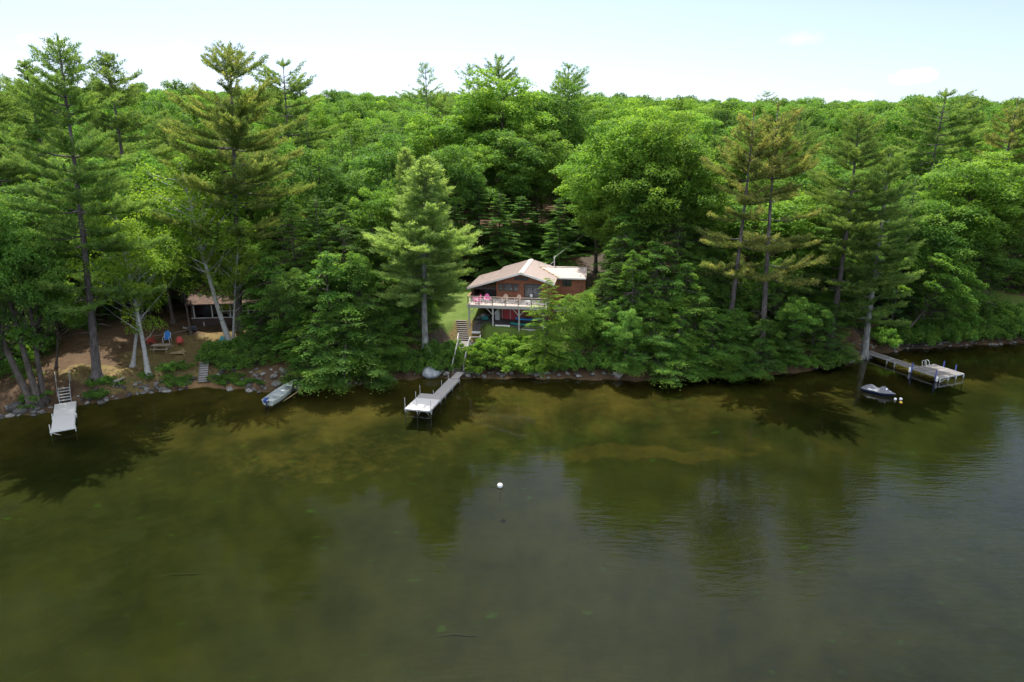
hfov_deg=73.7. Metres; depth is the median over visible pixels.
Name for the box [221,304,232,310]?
window
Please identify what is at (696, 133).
white pine
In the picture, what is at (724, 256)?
hemlock tree
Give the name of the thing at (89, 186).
leafy tree
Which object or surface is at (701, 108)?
leafy tree
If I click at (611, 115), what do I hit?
leafy tree
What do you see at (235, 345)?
shrub
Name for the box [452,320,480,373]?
garden stairs
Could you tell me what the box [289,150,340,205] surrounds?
leafy tree
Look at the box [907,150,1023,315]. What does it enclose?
leafy tree
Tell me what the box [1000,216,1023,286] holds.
spruce tree
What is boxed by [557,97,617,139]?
leafy tree
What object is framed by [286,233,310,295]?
hemlock tree
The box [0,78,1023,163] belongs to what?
forest
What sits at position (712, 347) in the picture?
hemlock tree
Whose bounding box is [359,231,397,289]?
maple tree
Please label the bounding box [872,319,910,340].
shrub
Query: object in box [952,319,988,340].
shrub
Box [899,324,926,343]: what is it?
shrub
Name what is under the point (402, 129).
spruce tree
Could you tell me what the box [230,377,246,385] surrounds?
weed clump
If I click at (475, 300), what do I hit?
garden chair
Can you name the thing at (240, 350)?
shrub
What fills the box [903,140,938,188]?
leafy tree
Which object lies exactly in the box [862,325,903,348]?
shrub
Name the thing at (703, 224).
hemlock tree
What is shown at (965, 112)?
white pine
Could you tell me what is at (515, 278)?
window
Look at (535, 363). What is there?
shrub
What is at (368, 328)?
hemlock tree
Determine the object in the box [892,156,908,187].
hemlock tree
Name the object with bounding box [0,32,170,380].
white pine
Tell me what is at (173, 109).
leafy tree
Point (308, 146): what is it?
spruce tree
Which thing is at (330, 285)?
maple tree
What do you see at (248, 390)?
shore rock
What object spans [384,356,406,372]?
shrub
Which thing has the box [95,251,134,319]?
hemlock tree
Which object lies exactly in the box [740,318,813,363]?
hemlock tree
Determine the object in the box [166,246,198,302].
maple tree
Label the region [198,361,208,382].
lawn steps
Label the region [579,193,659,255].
leafy tree
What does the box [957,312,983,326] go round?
shrub
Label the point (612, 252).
hemlock tree
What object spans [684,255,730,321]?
maple tree
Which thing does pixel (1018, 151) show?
leafy tree
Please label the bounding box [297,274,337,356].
hemlock tree
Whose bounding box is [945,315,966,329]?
shrub
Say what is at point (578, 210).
leafy tree
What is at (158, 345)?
picnic table
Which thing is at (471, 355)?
shrub
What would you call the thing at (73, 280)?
hemlock tree
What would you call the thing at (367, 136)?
leafy tree
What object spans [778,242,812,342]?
hemlock tree
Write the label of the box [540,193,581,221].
hemlock tree
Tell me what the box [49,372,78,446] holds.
shaded dock
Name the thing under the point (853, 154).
white pine
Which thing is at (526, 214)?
hemlock tree
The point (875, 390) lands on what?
jet ski
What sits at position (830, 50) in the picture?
sky
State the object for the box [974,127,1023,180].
leafy tree
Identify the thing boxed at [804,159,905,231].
leafy tree
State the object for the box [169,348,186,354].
plank platform
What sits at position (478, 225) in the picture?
hemlock tree
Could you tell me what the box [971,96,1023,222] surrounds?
white pine
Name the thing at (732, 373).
hemlock tree
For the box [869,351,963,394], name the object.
cove dock
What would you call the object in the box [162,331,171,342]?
lawn chair
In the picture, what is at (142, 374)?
weed clump
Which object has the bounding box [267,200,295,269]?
spruce tree
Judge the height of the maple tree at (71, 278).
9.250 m
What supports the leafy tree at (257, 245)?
on the ground
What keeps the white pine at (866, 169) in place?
on the ground
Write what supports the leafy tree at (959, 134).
on the ground
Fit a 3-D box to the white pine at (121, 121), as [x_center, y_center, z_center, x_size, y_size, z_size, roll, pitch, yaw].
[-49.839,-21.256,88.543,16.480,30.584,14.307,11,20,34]
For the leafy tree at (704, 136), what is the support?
on the ground
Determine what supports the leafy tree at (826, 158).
on the ground
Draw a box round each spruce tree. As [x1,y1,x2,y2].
[125,218,175,310]
[179,90,192,123]
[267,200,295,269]
[301,111,323,205]
[325,138,341,252]
[349,135,362,259]
[391,112,409,183]
[531,166,550,207]
[864,177,923,320]
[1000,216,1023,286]
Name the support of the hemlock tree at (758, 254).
on the ground
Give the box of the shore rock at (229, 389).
[226,386,232,391]
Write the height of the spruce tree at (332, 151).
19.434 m
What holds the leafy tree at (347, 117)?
on the ground
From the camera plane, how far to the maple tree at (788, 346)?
75.32 m
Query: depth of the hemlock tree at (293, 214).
77.28 m
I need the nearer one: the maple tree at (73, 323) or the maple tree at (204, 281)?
the maple tree at (73, 323)
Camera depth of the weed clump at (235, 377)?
71.75 m
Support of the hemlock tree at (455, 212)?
on the ground
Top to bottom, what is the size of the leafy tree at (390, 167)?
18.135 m
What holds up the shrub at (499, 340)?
on the ground
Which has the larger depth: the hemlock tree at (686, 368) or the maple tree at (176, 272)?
the maple tree at (176, 272)
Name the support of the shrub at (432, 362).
on the ground
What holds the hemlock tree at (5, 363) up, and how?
on the ground
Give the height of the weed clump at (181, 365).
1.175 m
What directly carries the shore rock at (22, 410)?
on the ground
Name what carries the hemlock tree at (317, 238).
on the ground
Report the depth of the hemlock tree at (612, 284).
77.29 m
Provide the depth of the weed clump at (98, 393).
67.54 m
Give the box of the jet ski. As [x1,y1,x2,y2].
[861,384,895,396]
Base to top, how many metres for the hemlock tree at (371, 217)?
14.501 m
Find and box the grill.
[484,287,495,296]
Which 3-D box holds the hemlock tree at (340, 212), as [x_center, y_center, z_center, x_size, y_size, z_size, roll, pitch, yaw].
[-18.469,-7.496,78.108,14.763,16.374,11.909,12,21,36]
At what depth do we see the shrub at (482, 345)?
75.09 m
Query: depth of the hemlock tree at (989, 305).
89.25 m
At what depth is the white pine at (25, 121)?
89.50 m
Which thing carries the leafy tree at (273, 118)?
on the ground
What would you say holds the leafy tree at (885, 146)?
on the ground
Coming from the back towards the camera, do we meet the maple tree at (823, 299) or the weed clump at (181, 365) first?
the maple tree at (823, 299)
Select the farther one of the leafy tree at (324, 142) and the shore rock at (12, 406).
the leafy tree at (324, 142)
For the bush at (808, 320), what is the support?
on the ground
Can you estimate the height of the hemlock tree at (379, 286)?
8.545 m
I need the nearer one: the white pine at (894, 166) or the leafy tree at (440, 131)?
the white pine at (894, 166)
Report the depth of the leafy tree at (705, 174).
78.62 m
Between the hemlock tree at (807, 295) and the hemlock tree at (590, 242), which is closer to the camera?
the hemlock tree at (807, 295)
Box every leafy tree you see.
[0,88,41,126]
[0,144,30,200]
[0,183,92,323]
[2,125,69,225]
[25,156,144,311]
[34,128,81,190]
[37,95,125,145]
[66,103,154,181]
[99,84,138,145]
[103,149,209,323]
[126,100,157,128]
[130,100,193,146]
[133,160,209,297]
[142,103,197,158]
[145,105,167,124]
[148,153,209,214]
[168,90,214,128]
[168,138,216,163]
[176,127,220,163]
[195,104,213,132]
[204,166,259,220]
[205,217,282,274]
[206,151,282,281]
[241,123,306,214]
[244,137,306,259]
[252,107,296,137]
[254,94,317,168]
[255,167,323,249]
[272,144,361,255]
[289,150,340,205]
[299,102,333,136]
[300,129,338,181]
[301,169,390,266]
[311,138,361,195]
[315,106,367,146]
[327,151,391,206]
[328,130,363,147]
[332,121,408,192]
[338,179,403,302]
[345,131,437,285]
[347,127,374,155]
[356,111,392,143]
[369,113,409,193]
[369,144,414,222]
[390,107,483,182]
[390,109,429,145]
[395,108,438,158]
[428,144,497,228]
[437,96,511,228]
[444,138,515,255]
[446,68,560,234]
[479,129,552,249]
[499,89,580,212]
[500,124,574,247]
[539,144,584,229]
[540,77,603,218]
[549,138,626,273]
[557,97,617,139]
[564,175,641,261]
[567,105,685,260]
[568,126,597,179]
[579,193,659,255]
[601,142,701,280]
[603,111,721,254]
[604,97,649,124]
[608,97,665,244]
[619,105,682,135]
[632,98,692,121]
[636,138,734,292]
[639,96,668,120]
[653,104,723,150]
[669,134,707,245]
[682,98,719,135]
[693,100,741,137]
[702,121,759,214]
[705,101,758,142]
[707,194,850,301]
[718,126,815,255]
[726,173,808,258]
[771,198,853,244]
[785,160,881,232]
[796,144,842,207]
[803,133,840,190]
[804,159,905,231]
[822,107,876,156]
[840,129,888,157]
[844,140,901,186]
[847,233,914,306]
[854,195,938,303]
[855,92,952,189]
[877,167,960,256]
[897,198,985,318]
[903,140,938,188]
[905,149,951,195]
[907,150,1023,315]
[918,165,1018,282]
[930,112,972,158]
[935,146,973,188]
[938,155,1023,308]
[959,135,997,158]
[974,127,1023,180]
[989,120,1023,146]
[998,129,1023,255]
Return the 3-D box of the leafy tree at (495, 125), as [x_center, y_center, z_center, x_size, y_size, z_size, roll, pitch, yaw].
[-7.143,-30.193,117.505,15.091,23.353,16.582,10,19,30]
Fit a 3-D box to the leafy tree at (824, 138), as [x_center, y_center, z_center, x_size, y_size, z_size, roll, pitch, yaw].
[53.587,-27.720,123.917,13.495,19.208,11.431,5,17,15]
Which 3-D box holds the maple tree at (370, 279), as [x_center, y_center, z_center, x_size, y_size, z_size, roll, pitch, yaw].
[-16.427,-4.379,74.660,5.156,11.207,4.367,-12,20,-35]
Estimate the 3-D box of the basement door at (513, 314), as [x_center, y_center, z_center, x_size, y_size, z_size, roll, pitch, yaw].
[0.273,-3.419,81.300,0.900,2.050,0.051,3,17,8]
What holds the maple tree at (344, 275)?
on the ground
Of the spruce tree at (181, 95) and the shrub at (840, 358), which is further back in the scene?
the spruce tree at (181, 95)
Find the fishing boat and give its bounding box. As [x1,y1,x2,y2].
[262,381,292,409]
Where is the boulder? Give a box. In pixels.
[422,366,443,378]
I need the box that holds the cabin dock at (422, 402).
[404,372,463,426]
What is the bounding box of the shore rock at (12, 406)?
[5,401,23,411]
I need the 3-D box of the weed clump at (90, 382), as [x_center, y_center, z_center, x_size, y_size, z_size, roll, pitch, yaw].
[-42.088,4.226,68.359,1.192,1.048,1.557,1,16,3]
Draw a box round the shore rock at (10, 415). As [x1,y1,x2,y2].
[5,413,14,417]
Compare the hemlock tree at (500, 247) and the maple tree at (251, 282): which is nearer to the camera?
the maple tree at (251, 282)
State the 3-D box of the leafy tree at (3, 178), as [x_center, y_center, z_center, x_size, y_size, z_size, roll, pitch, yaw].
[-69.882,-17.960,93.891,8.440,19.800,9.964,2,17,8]
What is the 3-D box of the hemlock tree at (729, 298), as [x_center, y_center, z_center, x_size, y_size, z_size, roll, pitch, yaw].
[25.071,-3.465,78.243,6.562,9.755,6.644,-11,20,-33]
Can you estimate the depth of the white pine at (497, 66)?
121.18 m
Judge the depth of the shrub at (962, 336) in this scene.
85.43 m
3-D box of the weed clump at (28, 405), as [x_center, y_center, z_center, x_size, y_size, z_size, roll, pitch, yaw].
[-46.060,6.168,65.115,1.796,0.975,1.376,-3,17,-10]
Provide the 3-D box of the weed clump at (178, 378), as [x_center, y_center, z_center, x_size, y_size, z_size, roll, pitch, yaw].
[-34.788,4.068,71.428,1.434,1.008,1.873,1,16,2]
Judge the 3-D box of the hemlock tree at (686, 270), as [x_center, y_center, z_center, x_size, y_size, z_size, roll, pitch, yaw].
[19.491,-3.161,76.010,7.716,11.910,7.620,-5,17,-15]
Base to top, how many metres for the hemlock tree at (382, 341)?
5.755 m
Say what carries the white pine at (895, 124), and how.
on the ground
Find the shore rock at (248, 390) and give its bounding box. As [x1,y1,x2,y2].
[245,388,252,393]
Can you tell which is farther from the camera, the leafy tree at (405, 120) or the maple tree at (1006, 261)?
the leafy tree at (405, 120)
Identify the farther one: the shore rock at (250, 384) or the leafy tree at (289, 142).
the leafy tree at (289, 142)
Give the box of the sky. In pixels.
[0,0,1023,103]
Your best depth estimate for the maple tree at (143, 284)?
80.82 m
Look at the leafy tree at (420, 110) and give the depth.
138.54 m
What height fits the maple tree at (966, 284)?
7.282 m
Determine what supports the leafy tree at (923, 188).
on the ground
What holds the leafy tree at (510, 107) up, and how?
on the ground
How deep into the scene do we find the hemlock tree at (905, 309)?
86.89 m
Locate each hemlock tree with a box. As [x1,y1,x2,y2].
[0,302,33,370]
[0,305,44,380]
[1,301,49,349]
[11,303,61,360]
[19,313,64,334]
[54,241,99,330]
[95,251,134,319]
[106,254,147,313]
[147,283,181,309]
[214,231,229,281]
[228,253,306,355]
[228,292,287,353]
[249,201,322,348]
[266,280,327,364]
[271,311,366,397]
[278,251,378,384]
[281,336,338,391]
[286,199,364,334]
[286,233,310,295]
[288,251,306,289]
[295,309,404,395]
[296,148,337,259]
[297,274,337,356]
[306,255,408,366]
[314,202,402,341]
[334,213,420,327]
[344,316,407,378]
[353,274,429,360]
[353,324,392,381]
[381,258,421,335]
[401,257,443,338]
[411,263,443,316]
[438,206,482,282]
[439,180,470,265]
[456,188,510,274]
[462,193,530,282]
[497,196,561,265]
[502,179,567,245]
[514,278,577,376]
[520,209,571,263]
[534,198,590,270]
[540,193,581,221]
[544,220,593,255]
[551,199,584,226]
[566,224,603,249]
[579,220,664,332]
[579,271,642,339]
[585,174,671,312]
[593,299,625,362]
[595,331,663,376]
[596,265,644,319]
[602,249,654,350]
[608,240,709,360]
[613,305,683,376]
[633,203,719,321]
[635,239,670,338]
[636,299,676,368]
[637,247,664,314]
[645,337,711,388]
[648,292,744,381]
[650,259,713,359]
[660,304,700,380]
[662,239,699,305]
[662,270,690,315]
[666,219,738,343]
[688,121,720,234]
[689,248,759,345]
[689,346,766,383]
[691,308,734,378]
[698,310,767,372]
[715,277,756,347]
[740,231,767,316]
[740,318,788,383]
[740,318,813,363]
[744,283,780,337]
[767,232,806,317]
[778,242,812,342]
[786,277,820,330]
[803,305,863,365]
[824,232,876,325]
[836,260,873,333]
[848,276,892,302]
[876,270,929,323]
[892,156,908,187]
[895,281,934,314]
[906,278,957,321]
[936,271,977,316]
[963,271,1012,327]
[966,247,986,291]
[977,229,1012,287]
[989,234,1023,287]
[990,245,1023,293]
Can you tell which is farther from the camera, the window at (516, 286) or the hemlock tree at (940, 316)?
the hemlock tree at (940, 316)
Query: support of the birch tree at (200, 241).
on the ground
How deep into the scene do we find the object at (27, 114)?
100.83 m
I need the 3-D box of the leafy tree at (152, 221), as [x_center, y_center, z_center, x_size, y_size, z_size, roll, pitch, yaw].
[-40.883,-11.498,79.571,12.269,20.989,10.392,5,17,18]
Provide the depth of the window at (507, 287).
80.53 m
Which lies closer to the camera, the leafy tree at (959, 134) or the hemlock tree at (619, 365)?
the hemlock tree at (619, 365)
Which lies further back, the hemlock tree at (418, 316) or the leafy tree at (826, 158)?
the leafy tree at (826, 158)
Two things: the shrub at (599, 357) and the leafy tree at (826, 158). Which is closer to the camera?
the shrub at (599, 357)
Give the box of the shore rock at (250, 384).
[245,382,252,387]
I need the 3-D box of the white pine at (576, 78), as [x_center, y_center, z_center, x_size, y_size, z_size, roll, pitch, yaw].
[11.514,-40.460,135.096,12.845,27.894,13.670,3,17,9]
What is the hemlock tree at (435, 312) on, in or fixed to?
on the ground
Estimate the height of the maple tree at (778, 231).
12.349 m
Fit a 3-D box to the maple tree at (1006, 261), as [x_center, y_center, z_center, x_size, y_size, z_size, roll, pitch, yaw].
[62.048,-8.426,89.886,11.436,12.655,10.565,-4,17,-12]
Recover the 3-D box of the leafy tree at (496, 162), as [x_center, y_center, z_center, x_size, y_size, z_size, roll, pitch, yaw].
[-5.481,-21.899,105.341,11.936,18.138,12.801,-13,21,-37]
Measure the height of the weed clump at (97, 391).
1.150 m
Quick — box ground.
[0,163,1023,681]
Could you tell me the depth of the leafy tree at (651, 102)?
123.68 m
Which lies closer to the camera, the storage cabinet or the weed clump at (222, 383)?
the weed clump at (222, 383)
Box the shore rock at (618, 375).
[613,371,622,378]
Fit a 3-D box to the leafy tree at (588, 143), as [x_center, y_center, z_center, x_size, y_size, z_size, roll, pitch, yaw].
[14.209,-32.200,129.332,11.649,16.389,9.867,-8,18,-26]
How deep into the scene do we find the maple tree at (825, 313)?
76.18 m
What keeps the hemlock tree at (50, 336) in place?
on the ground
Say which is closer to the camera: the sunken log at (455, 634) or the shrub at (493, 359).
the sunken log at (455, 634)
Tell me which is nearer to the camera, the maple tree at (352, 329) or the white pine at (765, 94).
the maple tree at (352, 329)
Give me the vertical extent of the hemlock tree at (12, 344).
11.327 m
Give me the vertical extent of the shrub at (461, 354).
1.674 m
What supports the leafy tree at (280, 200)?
on the ground
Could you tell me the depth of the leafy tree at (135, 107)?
139.61 m
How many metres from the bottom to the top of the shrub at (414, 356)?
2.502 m
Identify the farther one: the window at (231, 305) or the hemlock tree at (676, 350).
the window at (231, 305)
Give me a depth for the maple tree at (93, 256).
82.67 m
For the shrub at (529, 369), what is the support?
on the ground
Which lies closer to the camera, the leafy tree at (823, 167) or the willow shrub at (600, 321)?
the willow shrub at (600, 321)
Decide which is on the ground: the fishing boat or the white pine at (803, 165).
the white pine at (803, 165)
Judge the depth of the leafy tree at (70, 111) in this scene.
114.98 m
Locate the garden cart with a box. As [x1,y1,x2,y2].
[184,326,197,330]
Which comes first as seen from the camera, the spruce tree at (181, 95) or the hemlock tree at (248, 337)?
the hemlock tree at (248, 337)
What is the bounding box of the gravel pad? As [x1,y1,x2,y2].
[473,318,546,330]
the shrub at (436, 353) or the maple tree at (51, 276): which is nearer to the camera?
the maple tree at (51, 276)
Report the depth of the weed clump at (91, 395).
67.22 m
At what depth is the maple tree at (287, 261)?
90.17 m
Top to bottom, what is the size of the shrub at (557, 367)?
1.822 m
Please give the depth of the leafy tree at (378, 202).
79.65 m
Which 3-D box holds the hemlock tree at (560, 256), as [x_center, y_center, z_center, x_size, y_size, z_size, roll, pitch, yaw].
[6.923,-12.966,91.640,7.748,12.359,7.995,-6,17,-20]
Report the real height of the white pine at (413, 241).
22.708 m
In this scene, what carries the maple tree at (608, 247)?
on the ground
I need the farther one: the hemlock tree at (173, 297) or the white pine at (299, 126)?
the white pine at (299, 126)
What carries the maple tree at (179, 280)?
on the ground
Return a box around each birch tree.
[59,198,189,378]
[104,230,176,367]
[125,149,257,342]
[200,224,268,338]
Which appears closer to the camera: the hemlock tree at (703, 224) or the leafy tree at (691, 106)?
the hemlock tree at (703, 224)
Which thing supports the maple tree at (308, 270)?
on the ground
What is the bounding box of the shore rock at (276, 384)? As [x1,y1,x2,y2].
[271,380,282,386]
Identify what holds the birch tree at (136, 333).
on the ground
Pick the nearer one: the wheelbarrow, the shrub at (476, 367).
the shrub at (476, 367)
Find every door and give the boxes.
[202,305,210,316]
[503,309,509,318]
[511,309,517,319]
[524,284,540,300]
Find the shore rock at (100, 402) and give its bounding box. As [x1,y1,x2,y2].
[97,399,105,405]
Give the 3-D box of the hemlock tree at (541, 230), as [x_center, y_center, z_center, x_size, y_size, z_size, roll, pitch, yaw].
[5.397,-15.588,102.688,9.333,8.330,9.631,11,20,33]
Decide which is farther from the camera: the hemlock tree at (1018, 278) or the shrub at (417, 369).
the hemlock tree at (1018, 278)
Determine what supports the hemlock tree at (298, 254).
on the ground
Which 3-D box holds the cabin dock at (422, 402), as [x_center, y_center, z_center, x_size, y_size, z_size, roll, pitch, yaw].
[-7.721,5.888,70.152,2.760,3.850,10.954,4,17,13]
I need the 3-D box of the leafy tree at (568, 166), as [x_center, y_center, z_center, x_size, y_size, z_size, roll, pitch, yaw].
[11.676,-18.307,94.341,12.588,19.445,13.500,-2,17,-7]
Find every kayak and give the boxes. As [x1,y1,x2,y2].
[510,322,538,325]
[515,317,540,320]
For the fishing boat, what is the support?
on the lake water
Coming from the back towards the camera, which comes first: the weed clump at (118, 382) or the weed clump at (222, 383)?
the weed clump at (222, 383)
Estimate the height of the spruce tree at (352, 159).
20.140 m
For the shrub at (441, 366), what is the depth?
74.80 m
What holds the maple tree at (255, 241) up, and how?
on the ground
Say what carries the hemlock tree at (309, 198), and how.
on the ground
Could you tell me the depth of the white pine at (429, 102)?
122.62 m
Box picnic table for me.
[150,343,172,352]
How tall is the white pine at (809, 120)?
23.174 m
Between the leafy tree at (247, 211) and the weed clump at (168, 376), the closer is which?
the weed clump at (168, 376)
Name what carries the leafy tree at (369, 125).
on the ground
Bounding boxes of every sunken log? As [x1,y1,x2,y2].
[161,573,204,575]
[433,633,478,637]
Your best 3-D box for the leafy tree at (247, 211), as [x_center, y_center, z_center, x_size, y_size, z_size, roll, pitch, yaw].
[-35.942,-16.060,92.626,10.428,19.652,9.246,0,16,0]
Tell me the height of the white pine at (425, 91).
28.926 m
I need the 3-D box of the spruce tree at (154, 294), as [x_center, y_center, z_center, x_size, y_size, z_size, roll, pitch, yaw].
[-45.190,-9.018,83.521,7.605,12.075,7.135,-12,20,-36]
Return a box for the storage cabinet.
[495,310,499,319]
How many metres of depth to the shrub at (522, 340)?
75.84 m
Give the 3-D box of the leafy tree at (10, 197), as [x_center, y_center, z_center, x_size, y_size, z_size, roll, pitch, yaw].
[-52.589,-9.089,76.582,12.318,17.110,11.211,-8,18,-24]
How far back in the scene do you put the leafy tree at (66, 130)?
108.81 m
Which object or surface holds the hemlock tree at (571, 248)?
on the ground
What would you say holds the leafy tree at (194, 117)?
on the ground
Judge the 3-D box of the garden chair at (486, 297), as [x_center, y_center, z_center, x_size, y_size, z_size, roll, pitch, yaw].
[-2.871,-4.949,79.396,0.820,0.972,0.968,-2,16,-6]
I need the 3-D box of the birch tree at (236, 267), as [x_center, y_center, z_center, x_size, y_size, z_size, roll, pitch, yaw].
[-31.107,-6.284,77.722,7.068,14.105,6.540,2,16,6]
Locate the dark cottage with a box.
[184,281,278,325]
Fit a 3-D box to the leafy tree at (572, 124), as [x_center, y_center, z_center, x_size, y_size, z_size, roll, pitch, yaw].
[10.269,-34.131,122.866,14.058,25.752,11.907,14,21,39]
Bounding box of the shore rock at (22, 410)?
[11,406,27,413]
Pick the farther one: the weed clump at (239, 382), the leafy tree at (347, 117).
the leafy tree at (347, 117)
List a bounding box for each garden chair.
[175,336,183,346]
[473,295,481,303]
[484,294,490,301]
[514,294,521,303]
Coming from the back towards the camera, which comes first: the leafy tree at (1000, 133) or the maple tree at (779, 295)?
the leafy tree at (1000, 133)
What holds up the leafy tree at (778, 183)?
on the ground
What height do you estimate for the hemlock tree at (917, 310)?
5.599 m
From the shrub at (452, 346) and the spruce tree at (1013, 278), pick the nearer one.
the shrub at (452, 346)
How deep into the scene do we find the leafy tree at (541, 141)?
104.89 m
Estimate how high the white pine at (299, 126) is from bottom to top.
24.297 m
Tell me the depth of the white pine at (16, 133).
83.03 m
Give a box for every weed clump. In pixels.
[17,403,34,408]
[19,390,54,402]
[81,390,107,398]
[83,378,97,386]
[83,388,105,397]
[86,390,110,397]
[93,375,110,385]
[104,375,116,381]
[108,379,125,385]
[136,371,150,377]
[154,361,175,372]
[160,372,174,379]
[164,374,192,386]
[169,375,187,382]
[170,360,196,370]
[204,373,227,380]
[212,379,230,385]
[216,374,230,382]
[223,371,246,381]
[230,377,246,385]
[231,379,249,386]
[244,377,258,381]
[254,380,266,384]
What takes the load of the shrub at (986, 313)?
on the ground
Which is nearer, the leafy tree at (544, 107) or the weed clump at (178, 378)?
the weed clump at (178, 378)
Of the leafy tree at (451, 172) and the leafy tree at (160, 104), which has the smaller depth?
the leafy tree at (451, 172)
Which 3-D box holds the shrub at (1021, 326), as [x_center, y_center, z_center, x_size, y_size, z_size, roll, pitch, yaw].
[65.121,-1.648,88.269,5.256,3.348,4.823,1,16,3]
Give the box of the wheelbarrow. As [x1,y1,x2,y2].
[478,316,490,320]
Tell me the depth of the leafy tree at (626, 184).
78.63 m
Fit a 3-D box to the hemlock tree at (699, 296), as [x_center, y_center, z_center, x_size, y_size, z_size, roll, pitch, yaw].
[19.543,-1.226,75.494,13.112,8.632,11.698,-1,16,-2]
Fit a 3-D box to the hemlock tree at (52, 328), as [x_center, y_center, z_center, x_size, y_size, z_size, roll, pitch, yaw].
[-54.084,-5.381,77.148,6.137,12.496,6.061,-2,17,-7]
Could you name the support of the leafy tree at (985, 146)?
on the ground
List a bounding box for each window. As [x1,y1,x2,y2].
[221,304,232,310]
[242,304,254,310]
[504,283,512,290]
[514,277,527,280]
[514,284,518,290]
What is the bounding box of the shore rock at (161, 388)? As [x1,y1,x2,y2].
[158,386,165,392]
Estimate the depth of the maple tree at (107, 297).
79.98 m
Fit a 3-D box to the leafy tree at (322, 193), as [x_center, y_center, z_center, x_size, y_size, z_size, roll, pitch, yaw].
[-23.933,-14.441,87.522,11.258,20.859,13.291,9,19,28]
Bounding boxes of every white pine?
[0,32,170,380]
[0,58,80,220]
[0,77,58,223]
[0,77,68,230]
[61,48,195,224]
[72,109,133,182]
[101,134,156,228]
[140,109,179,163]
[147,39,315,332]
[213,107,249,169]
[243,59,346,149]
[278,95,317,159]
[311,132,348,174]
[361,154,481,352]
[383,147,437,307]
[384,62,459,143]
[425,91,454,203]
[434,63,503,227]
[471,53,535,216]
[540,62,600,205]
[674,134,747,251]
[675,126,701,235]
[683,107,794,318]
[706,101,831,355]
[753,91,781,108]
[778,110,915,347]
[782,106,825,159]
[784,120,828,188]
[818,144,927,360]
[844,153,912,281]
[877,111,908,142]
[893,88,1015,175]
[912,114,956,157]
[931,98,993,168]
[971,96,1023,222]
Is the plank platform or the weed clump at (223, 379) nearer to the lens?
the weed clump at (223, 379)
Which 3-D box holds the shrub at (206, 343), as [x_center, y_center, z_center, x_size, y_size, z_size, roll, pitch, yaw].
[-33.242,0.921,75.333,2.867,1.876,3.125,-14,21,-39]
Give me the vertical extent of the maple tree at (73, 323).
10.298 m
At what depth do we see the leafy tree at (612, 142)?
81.56 m
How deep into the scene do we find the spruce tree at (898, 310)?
84.20 m
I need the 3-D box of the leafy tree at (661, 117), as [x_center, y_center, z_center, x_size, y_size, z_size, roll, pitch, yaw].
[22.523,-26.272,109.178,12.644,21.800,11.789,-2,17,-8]
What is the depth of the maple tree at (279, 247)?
93.90 m
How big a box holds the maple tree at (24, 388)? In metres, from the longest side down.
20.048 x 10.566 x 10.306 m
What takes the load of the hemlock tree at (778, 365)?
on the ground
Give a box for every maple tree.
[0,202,51,408]
[0,218,45,411]
[0,227,75,404]
[18,275,87,368]
[50,242,78,287]
[76,249,106,281]
[93,270,124,322]
[124,249,161,322]
[144,232,217,334]
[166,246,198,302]
[181,259,226,284]
[215,253,285,309]
[244,239,278,274]
[247,243,290,278]
[259,267,325,351]
[273,250,300,283]
[274,240,301,276]
[286,272,320,318]
[304,257,345,291]
[307,272,338,305]
[323,318,362,348]
[336,267,377,308]
[340,250,381,326]
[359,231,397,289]
[359,294,418,342]
[599,237,640,282]
[602,308,645,372]
[633,262,671,283]
[679,246,730,295]
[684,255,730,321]
[706,308,753,338]
[736,259,778,340]
[752,331,805,358]
[760,258,804,332]
[767,305,835,346]
[769,221,803,262]
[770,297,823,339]
[788,250,835,296]
[794,303,836,354]
[804,290,858,314]
[818,247,855,295]
[895,252,989,327]
[940,230,1023,292]
[949,277,989,315]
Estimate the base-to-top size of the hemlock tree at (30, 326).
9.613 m
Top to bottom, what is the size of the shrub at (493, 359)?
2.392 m
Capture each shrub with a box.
[194,340,236,364]
[199,340,216,353]
[206,338,250,361]
[211,355,230,370]
[221,353,251,370]
[224,339,264,363]
[239,344,276,367]
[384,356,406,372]
[392,352,415,371]
[398,348,431,367]
[409,361,430,374]
[419,338,445,356]
[425,352,454,369]
[431,340,459,361]
[435,356,460,371]
[442,339,463,356]
[453,345,482,365]
[459,345,476,357]
[460,356,494,373]
[472,337,503,359]
[482,352,515,369]
[485,332,519,355]
[495,352,530,372]
[502,333,531,353]
[509,352,544,374]
[516,339,547,358]
[529,351,556,368]
[537,356,567,370]
[547,350,581,370]
[556,290,600,351]
[562,349,587,368]
[576,308,619,337]
[580,350,602,370]
[591,349,614,369]
[602,351,633,370]
[774,349,803,365]
[792,354,818,367]
[807,351,836,369]
[823,347,850,366]
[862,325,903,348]
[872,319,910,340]
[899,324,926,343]
[901,318,933,335]
[911,320,941,346]
[925,315,958,343]
[942,320,979,342]
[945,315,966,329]
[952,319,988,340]
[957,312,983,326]
[969,315,1000,341]
[973,306,1013,325]
[993,318,1019,339]
[994,300,1023,321]
[1004,317,1023,338]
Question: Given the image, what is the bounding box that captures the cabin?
[467,256,587,330]
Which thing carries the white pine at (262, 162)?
on the ground
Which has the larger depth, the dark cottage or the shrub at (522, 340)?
the dark cottage
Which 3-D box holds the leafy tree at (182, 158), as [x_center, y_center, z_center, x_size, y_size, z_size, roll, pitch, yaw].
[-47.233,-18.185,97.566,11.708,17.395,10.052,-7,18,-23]
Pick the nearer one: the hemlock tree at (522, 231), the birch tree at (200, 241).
the birch tree at (200, 241)
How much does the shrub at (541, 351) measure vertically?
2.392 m

